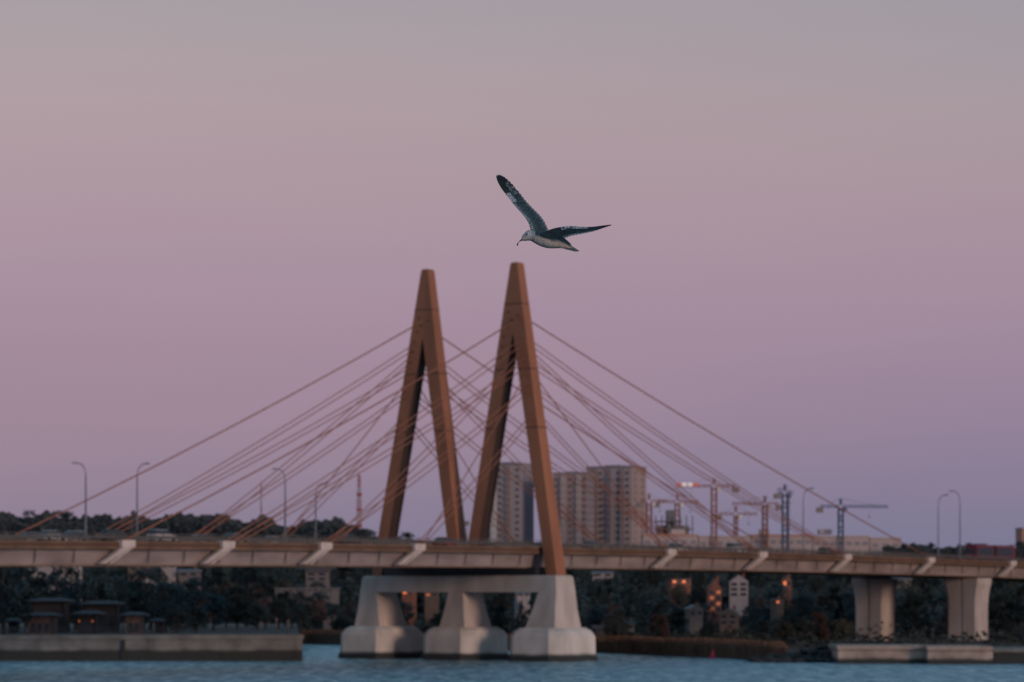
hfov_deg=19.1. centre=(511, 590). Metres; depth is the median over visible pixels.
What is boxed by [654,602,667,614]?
tree
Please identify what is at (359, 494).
radio mast
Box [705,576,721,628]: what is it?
hillside house
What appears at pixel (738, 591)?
hillside house
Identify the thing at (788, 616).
tree
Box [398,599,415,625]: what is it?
tree
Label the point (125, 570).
tree
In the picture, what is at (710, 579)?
tree
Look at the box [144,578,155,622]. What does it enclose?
hillside house
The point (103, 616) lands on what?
window
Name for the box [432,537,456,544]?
car
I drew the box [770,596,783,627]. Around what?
hillside house
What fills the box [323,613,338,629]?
hillside house
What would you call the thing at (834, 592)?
tree
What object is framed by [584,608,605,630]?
tree
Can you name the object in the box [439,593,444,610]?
tree
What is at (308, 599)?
tree
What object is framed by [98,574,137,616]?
tree
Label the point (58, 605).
quay pavilion
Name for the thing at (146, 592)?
tree
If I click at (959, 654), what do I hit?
concrete caisson
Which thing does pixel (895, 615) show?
tree
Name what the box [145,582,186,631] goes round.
tree
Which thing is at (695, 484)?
tower crane
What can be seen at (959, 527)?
street lamp
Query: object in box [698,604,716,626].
tree
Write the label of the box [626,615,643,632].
tree
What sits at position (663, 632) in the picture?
tree
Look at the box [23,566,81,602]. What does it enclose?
building
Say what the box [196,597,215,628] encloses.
tree
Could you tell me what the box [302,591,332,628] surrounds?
tree
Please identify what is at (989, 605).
tree
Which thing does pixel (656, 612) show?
tree
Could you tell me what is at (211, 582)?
tree
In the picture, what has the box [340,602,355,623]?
tree
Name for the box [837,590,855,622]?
tree
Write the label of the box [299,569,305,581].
tree
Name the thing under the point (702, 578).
tree
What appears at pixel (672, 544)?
car
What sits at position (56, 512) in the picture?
tree
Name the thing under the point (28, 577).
tree
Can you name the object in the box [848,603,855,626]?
tree
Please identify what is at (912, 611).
tree
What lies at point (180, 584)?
tree
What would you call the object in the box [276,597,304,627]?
tree
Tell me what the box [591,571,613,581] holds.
hillside house
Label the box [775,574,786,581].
tree
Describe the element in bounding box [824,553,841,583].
tree
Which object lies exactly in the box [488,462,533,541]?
tower block
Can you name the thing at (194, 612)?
tree
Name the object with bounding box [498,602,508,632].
tree
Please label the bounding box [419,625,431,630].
tree
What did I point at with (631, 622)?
hillside house
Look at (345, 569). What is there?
tree
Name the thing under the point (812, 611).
tree
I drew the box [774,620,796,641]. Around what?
tree
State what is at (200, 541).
car
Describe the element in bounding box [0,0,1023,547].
sky
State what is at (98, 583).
tree
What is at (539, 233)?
seagull
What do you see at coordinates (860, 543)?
long low building
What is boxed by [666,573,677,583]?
tree
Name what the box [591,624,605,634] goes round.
hillside house
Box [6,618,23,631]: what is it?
quay pavilion
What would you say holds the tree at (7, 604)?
on the quay ground at (242, 626)
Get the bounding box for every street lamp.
[72,462,86,540]
[136,463,149,535]
[272,468,286,542]
[315,483,327,537]
[610,494,621,548]
[777,488,789,552]
[802,488,813,549]
[938,494,947,557]
[949,490,960,558]
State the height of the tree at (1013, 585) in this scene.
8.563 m
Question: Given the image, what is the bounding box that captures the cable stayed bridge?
[0,262,1023,661]
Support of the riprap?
on the ground at (793, 648)
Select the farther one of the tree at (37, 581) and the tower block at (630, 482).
the tower block at (630, 482)
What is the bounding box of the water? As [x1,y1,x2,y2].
[0,644,1023,681]
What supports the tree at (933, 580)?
on the ground at (793, 648)
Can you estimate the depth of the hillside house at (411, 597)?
698.11 m
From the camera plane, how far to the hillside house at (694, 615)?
658.09 m
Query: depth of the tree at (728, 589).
774.61 m
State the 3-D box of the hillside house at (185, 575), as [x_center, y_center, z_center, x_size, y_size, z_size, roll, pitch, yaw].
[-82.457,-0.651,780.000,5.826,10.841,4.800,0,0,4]
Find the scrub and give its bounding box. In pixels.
[4,560,1023,646]
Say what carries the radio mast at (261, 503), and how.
on the ground at (793, 648)
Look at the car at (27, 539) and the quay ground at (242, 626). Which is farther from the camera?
the quay ground at (242, 626)
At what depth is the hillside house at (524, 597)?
708.08 m
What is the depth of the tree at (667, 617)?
683.07 m
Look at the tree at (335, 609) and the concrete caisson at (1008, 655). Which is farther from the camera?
the tree at (335, 609)
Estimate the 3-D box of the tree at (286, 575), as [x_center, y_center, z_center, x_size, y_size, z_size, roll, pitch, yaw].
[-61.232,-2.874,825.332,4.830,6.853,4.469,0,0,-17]
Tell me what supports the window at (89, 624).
in the quay pavilion at (86, 619)
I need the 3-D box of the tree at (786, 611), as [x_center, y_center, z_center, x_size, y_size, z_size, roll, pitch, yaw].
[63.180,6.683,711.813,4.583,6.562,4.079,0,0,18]
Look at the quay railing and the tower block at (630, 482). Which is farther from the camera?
the tower block at (630, 482)
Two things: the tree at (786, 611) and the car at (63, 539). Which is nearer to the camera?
the car at (63, 539)
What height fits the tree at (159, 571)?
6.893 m
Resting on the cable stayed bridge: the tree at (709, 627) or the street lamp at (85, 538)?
the street lamp at (85, 538)
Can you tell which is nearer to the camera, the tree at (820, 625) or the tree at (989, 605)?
the tree at (820, 625)
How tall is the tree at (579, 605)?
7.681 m
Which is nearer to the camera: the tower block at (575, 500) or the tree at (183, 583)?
the tree at (183, 583)
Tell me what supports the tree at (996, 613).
on the ground at (793, 648)
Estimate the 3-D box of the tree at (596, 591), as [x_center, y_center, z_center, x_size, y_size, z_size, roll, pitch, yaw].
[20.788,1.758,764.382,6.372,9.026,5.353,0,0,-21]
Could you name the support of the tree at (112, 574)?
on the quay ground at (242, 626)
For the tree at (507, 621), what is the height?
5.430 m
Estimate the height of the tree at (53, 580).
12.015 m
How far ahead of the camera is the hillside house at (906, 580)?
828.15 m
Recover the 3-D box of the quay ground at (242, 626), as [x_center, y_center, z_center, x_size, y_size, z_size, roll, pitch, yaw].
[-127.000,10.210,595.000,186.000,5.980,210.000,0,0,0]
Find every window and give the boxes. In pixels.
[31,623,35,631]
[44,623,48,631]
[57,616,60,630]
[80,622,84,631]
[87,622,91,631]
[102,615,105,630]
[109,615,113,630]
[128,623,132,631]
[134,623,138,631]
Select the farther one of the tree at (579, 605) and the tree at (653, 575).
the tree at (653, 575)
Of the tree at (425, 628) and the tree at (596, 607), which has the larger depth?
the tree at (596, 607)
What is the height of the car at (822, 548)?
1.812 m
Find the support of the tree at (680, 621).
on the ground at (793, 648)
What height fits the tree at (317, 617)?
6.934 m
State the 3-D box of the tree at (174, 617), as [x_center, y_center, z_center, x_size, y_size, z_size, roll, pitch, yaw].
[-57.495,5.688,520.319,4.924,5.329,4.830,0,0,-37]
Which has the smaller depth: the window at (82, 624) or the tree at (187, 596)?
the window at (82, 624)
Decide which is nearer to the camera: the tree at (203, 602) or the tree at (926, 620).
the tree at (203, 602)
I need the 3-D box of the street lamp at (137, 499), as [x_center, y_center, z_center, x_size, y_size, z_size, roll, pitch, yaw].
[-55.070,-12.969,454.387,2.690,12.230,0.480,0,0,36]
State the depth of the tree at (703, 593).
765.25 m
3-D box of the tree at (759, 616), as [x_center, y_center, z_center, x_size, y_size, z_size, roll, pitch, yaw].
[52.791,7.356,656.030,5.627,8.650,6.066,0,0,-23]
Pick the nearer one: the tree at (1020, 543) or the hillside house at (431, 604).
the hillside house at (431, 604)
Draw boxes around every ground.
[0,623,299,634]
[7,566,1023,652]
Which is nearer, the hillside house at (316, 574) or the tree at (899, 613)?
the tree at (899, 613)
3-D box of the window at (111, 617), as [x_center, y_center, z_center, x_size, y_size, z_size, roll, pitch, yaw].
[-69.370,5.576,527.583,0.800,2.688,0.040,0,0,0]
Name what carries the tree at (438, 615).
on the ground at (793, 648)
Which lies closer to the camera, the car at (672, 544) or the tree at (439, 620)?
the car at (672, 544)
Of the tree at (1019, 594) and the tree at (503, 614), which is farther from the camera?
the tree at (1019, 594)
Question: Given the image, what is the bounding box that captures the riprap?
[745,641,842,662]
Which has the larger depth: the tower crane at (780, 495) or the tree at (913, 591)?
the tower crane at (780, 495)
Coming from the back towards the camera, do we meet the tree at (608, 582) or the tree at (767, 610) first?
the tree at (608, 582)
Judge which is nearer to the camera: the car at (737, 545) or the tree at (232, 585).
the car at (737, 545)
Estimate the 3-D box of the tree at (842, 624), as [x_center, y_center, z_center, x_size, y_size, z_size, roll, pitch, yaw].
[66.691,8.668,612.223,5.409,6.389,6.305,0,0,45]
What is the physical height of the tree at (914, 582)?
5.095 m
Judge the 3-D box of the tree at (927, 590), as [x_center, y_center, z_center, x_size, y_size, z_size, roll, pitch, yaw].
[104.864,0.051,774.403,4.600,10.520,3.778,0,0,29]
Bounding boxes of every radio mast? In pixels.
[260,484,261,514]
[356,475,361,529]
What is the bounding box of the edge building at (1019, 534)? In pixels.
[1015,527,1023,546]
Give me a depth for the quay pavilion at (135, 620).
509.57 m
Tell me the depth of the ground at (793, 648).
798.99 m
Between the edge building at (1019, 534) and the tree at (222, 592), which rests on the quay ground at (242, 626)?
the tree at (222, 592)
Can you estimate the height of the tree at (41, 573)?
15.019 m
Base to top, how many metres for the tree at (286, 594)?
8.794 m
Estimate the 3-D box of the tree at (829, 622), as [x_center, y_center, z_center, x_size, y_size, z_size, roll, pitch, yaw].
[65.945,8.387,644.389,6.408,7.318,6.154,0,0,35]
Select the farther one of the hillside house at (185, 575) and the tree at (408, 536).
the tree at (408, 536)
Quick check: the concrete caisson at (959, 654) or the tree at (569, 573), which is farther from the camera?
the tree at (569, 573)
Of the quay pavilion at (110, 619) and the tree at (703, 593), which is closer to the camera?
the quay pavilion at (110, 619)
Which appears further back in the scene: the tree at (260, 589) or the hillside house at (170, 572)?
the hillside house at (170, 572)
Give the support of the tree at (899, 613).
on the ground at (793, 648)
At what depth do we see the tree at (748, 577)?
824.27 m
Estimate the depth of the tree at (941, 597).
758.04 m
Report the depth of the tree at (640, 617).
688.86 m
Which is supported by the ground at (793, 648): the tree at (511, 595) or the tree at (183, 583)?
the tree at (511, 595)
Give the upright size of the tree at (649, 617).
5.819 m
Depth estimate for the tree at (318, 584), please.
752.97 m
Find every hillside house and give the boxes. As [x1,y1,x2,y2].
[128,566,150,585]
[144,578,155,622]
[161,566,176,583]
[177,567,202,591]
[304,567,330,587]
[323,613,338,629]
[402,592,416,625]
[423,592,440,626]
[514,592,530,623]
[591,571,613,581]
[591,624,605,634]
[621,618,635,632]
[666,578,691,602]
[684,603,703,634]
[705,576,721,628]
[718,605,740,637]
[729,573,748,618]
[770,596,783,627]
[780,574,791,608]
[891,577,912,588]
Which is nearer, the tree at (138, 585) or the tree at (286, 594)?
the tree at (138, 585)
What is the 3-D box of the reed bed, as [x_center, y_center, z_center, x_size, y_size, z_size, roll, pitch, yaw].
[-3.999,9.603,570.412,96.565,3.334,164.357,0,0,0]
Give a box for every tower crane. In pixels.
[637,493,666,533]
[653,494,698,524]
[676,478,738,549]
[715,506,757,535]
[731,496,782,547]
[774,484,792,551]
[816,498,887,551]
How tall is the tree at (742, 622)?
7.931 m
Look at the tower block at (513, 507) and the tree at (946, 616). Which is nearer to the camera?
the tree at (946, 616)
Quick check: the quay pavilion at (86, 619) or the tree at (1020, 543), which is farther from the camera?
the tree at (1020, 543)
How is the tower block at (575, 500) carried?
on the ground at (793, 648)
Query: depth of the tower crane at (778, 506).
1239.11 m
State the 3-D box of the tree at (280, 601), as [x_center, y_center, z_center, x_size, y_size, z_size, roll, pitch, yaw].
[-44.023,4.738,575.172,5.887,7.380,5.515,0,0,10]
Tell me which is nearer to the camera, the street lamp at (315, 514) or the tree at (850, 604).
the street lamp at (315, 514)
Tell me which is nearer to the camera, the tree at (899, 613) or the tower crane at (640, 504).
the tree at (899, 613)
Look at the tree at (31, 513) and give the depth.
1187.80 m
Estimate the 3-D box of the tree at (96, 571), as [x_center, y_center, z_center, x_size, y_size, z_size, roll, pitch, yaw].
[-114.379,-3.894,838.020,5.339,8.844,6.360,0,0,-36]
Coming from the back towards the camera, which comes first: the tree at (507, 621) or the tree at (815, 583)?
the tree at (815, 583)
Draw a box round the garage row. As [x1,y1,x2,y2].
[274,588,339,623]
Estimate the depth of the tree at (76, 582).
565.78 m
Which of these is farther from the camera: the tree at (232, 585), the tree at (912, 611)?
the tree at (232, 585)
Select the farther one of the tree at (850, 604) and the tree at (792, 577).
the tree at (792, 577)
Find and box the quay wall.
[0,635,303,660]
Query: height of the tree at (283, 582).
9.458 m
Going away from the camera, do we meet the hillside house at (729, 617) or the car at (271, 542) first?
the car at (271, 542)
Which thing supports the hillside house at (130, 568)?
on the ground at (793, 648)
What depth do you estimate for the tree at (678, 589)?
766.31 m
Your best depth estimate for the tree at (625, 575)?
830.05 m
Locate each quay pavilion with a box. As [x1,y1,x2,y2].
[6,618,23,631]
[21,612,63,633]
[26,598,75,631]
[71,610,107,633]
[78,601,125,631]
[119,612,149,633]
[149,618,168,631]
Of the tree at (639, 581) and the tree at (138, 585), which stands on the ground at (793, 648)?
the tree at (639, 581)
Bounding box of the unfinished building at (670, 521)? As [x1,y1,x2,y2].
[654,510,692,533]
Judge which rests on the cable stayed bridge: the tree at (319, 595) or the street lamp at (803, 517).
the street lamp at (803, 517)
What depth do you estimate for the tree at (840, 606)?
646.12 m
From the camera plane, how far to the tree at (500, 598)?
748.26 m
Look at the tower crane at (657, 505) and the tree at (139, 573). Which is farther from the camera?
the tower crane at (657, 505)
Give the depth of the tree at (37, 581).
551.06 m
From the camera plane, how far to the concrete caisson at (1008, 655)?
469.00 m
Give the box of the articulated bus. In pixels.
[965,544,1014,560]
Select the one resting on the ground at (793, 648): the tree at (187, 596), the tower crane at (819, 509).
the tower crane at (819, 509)
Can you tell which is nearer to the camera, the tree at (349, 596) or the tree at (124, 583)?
the tree at (124, 583)
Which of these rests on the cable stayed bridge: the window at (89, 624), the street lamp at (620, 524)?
the street lamp at (620, 524)
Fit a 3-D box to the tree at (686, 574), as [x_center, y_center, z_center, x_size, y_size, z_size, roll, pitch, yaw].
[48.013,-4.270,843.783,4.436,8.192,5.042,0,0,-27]
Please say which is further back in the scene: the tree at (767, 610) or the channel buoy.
the tree at (767, 610)
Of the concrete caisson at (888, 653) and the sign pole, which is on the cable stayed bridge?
the sign pole
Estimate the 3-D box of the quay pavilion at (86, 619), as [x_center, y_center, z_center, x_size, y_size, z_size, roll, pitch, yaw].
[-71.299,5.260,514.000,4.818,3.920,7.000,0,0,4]
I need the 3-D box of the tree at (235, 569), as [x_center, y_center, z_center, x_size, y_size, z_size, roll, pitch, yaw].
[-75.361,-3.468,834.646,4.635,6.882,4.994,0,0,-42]
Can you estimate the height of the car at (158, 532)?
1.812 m
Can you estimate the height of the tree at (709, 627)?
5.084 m
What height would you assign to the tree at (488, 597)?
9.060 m
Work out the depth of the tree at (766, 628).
599.76 m
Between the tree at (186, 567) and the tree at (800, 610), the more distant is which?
the tree at (186, 567)
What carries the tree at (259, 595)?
on the quay ground at (242, 626)
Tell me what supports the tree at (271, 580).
on the ground at (793, 648)
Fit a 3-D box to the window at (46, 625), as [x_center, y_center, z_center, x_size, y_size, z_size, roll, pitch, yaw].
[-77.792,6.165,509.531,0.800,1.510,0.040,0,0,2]
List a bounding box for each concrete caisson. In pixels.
[828,639,925,663]
[924,640,992,663]
[991,642,1023,663]
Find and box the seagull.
[496,175,610,251]
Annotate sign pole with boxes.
[465,520,468,545]
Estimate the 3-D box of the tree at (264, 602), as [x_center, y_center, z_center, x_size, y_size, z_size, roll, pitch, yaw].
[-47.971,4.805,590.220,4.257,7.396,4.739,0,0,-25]
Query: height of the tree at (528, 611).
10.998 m
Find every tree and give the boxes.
[0,532,33,634]
[0,566,28,615]
[0,567,44,630]
[4,566,49,627]
[15,576,53,622]
[22,510,36,522]
[39,574,81,618]
[41,566,86,610]
[51,510,62,516]
[58,511,77,527]
[70,575,83,628]
[72,573,120,606]
[85,566,106,577]
[96,570,124,608]
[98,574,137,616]
[115,578,147,621]
[116,566,127,585]
[125,567,164,612]
[131,586,163,628]
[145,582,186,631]
[154,568,169,584]
[154,580,186,627]
[163,609,189,631]
[166,585,195,630]
[168,521,180,533]
[176,566,193,574]
[177,580,199,625]
[181,576,214,628]
[185,605,210,631]
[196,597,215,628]
[198,566,208,581]
[201,576,229,615]
[201,592,227,630]
[210,566,225,580]
[215,582,236,595]
[215,588,239,627]
[223,585,251,628]
[224,609,243,623]
[228,566,242,586]
[239,567,263,584]
[240,601,275,628]
[247,581,275,613]
[249,584,265,602]
[255,567,284,585]
[255,597,273,627]
[259,577,278,597]
[266,597,292,628]
[270,577,292,596]
[273,590,296,626]
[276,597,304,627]
[278,568,294,582]
[290,590,314,631]
[298,612,321,628]
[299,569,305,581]
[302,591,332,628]
[307,598,327,628]
[309,580,326,587]
[319,603,343,615]
[328,615,354,629]
[336,567,354,582]
[339,585,359,606]
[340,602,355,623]
[350,567,372,580]
[398,531,414,539]
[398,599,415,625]
[417,592,424,615]
[417,595,424,619]
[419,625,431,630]
[430,616,440,626]
[431,601,445,626]
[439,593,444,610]
[483,592,494,606]
[486,604,512,632]
[488,592,512,614]
[495,615,513,628]
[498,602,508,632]
[508,592,514,600]
[513,601,524,626]
[522,598,535,624]
[566,570,576,580]
[576,590,581,612]
[578,611,586,626]
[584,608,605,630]
[585,580,608,605]
[587,605,606,623]
[601,577,619,605]
[601,617,630,636]
[603,604,622,622]
[604,607,627,632]
[618,571,634,585]
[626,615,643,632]
[629,571,647,589]
[635,613,649,629]
[643,571,663,585]
[647,608,661,622]
[647,613,670,637]
[648,607,659,635]
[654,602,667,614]
[661,615,680,629]
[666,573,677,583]
[669,583,692,609]
[669,610,688,634]
[678,572,691,577]
[687,572,703,604]
[690,572,706,585]
[694,582,722,603]
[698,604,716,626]
[698,624,716,637]
[705,596,729,609]
[707,573,715,581]
[724,573,733,585]
[726,580,729,601]
[735,573,755,585]
[739,605,760,627]
[743,605,769,632]
[748,596,755,613]
[754,574,767,589]
[754,597,765,613]
[754,619,772,639]
[763,582,790,608]
[763,608,769,620]
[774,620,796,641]
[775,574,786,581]
[780,613,799,635]
[784,594,823,632]
[784,606,791,616]
[790,574,804,580]
[807,578,824,592]
[807,604,825,623]
[807,612,830,641]
[808,614,834,634]
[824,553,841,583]
[824,585,848,610]
[828,618,854,640]
[832,598,848,639]
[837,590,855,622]
[841,576,856,590]
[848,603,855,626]
[894,600,917,623]
[894,610,902,627]
[897,598,928,632]
[901,584,927,607]
[912,578,922,584]
[919,578,933,605]
[919,617,933,627]
[928,579,940,587]
[936,590,947,609]
[937,614,947,630]
[941,607,947,630]
[988,593,1019,631]
[988,600,993,620]
[996,581,1018,591]
[1010,586,1023,600]
[1015,541,1023,549]
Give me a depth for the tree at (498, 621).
593.45 m
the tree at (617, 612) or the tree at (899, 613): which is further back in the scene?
the tree at (899, 613)
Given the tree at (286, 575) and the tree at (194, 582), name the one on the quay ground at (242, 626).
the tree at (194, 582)
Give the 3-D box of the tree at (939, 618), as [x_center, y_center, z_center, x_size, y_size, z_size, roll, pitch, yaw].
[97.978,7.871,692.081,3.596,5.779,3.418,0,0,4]
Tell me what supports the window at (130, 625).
in the quay pavilion at (135, 620)
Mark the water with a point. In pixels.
(321, 663)
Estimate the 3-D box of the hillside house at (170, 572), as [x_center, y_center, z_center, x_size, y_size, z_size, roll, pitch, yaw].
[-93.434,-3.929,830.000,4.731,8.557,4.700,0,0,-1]
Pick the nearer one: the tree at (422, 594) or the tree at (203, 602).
the tree at (203, 602)
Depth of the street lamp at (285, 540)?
439.96 m
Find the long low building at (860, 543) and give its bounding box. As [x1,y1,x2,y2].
[641,529,900,554]
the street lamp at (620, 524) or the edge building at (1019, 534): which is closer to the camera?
the street lamp at (620, 524)
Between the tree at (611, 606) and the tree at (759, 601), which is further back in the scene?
the tree at (759, 601)
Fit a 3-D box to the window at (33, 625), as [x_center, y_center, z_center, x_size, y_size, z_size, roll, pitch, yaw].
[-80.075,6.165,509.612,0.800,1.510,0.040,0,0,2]
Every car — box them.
[11,533,37,539]
[35,530,67,540]
[62,530,84,540]
[98,529,129,540]
[146,529,176,541]
[184,535,210,541]
[259,536,282,542]
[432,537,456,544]
[580,540,603,547]
[667,543,687,549]
[725,543,745,551]
[817,547,836,554]
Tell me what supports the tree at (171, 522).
on the ground at (793, 648)
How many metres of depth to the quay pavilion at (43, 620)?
509.58 m
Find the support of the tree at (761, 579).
on the ground at (793, 648)
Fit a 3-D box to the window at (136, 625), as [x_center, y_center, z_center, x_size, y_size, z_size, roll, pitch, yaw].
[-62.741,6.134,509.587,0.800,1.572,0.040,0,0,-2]
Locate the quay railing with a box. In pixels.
[0,627,302,634]
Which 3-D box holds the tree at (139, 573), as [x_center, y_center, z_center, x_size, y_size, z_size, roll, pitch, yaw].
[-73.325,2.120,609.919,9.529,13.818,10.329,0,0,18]
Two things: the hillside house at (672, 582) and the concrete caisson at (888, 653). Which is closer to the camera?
the concrete caisson at (888, 653)
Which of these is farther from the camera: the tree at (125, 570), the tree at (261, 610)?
the tree at (125, 570)
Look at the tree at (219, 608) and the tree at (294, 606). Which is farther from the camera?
the tree at (294, 606)
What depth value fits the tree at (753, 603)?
742.90 m
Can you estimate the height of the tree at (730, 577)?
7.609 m
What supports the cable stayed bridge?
on the ground at (793, 648)
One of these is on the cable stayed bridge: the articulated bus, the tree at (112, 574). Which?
the articulated bus
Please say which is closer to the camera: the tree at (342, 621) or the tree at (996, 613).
the tree at (996, 613)
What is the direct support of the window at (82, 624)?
in the quay pavilion at (86, 619)
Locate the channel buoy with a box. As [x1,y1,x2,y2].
[709,650,715,657]
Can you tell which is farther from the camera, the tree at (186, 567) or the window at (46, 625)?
the tree at (186, 567)
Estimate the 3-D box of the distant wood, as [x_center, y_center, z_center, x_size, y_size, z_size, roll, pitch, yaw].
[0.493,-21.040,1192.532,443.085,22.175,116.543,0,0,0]
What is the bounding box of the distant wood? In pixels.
[0,510,1023,561]
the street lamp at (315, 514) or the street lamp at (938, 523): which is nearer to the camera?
the street lamp at (315, 514)
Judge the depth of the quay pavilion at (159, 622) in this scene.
519.05 m
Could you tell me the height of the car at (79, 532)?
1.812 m
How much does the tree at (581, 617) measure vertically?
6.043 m
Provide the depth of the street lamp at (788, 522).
556.34 m
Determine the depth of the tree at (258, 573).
817.94 m
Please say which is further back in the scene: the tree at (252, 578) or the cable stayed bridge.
the tree at (252, 578)
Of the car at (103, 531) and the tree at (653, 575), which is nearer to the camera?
the car at (103, 531)
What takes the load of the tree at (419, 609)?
on the ground at (793, 648)
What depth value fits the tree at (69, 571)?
599.30 m
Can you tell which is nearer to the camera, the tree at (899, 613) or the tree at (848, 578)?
the tree at (899, 613)
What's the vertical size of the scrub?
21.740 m
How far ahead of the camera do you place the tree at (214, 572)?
840.59 m
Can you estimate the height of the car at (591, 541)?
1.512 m
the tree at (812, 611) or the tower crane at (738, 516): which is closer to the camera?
the tree at (812, 611)
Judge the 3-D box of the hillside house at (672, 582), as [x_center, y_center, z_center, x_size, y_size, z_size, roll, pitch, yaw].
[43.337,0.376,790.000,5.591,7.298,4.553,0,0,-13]
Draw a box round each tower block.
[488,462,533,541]
[553,471,594,542]
[586,465,646,544]
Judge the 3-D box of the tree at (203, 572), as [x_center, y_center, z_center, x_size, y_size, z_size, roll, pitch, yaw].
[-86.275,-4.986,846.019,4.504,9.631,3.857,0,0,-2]
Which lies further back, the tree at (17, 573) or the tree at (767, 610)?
the tree at (767, 610)
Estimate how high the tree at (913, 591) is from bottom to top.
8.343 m
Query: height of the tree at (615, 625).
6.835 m
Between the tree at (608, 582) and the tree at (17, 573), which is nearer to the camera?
the tree at (17, 573)
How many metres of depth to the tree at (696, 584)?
770.11 m
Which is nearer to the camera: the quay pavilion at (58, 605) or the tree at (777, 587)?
the quay pavilion at (58, 605)
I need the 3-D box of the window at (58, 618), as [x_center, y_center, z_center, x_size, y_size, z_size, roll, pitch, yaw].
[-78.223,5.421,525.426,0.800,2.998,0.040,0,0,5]
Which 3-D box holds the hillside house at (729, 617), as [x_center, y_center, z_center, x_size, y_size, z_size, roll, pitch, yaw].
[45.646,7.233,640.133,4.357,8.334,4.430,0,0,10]
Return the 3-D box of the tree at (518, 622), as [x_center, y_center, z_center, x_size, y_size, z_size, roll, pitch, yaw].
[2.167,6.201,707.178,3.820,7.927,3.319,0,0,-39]
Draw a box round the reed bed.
[300,629,787,658]
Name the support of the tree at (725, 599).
on the ground at (793, 648)
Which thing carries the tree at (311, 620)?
on the ground at (793, 648)
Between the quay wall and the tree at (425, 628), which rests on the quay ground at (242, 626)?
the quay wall
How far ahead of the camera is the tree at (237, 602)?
559.47 m
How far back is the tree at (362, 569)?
837.42 m
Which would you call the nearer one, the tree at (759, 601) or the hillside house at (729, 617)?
the hillside house at (729, 617)
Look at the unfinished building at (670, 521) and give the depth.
1297.00 m

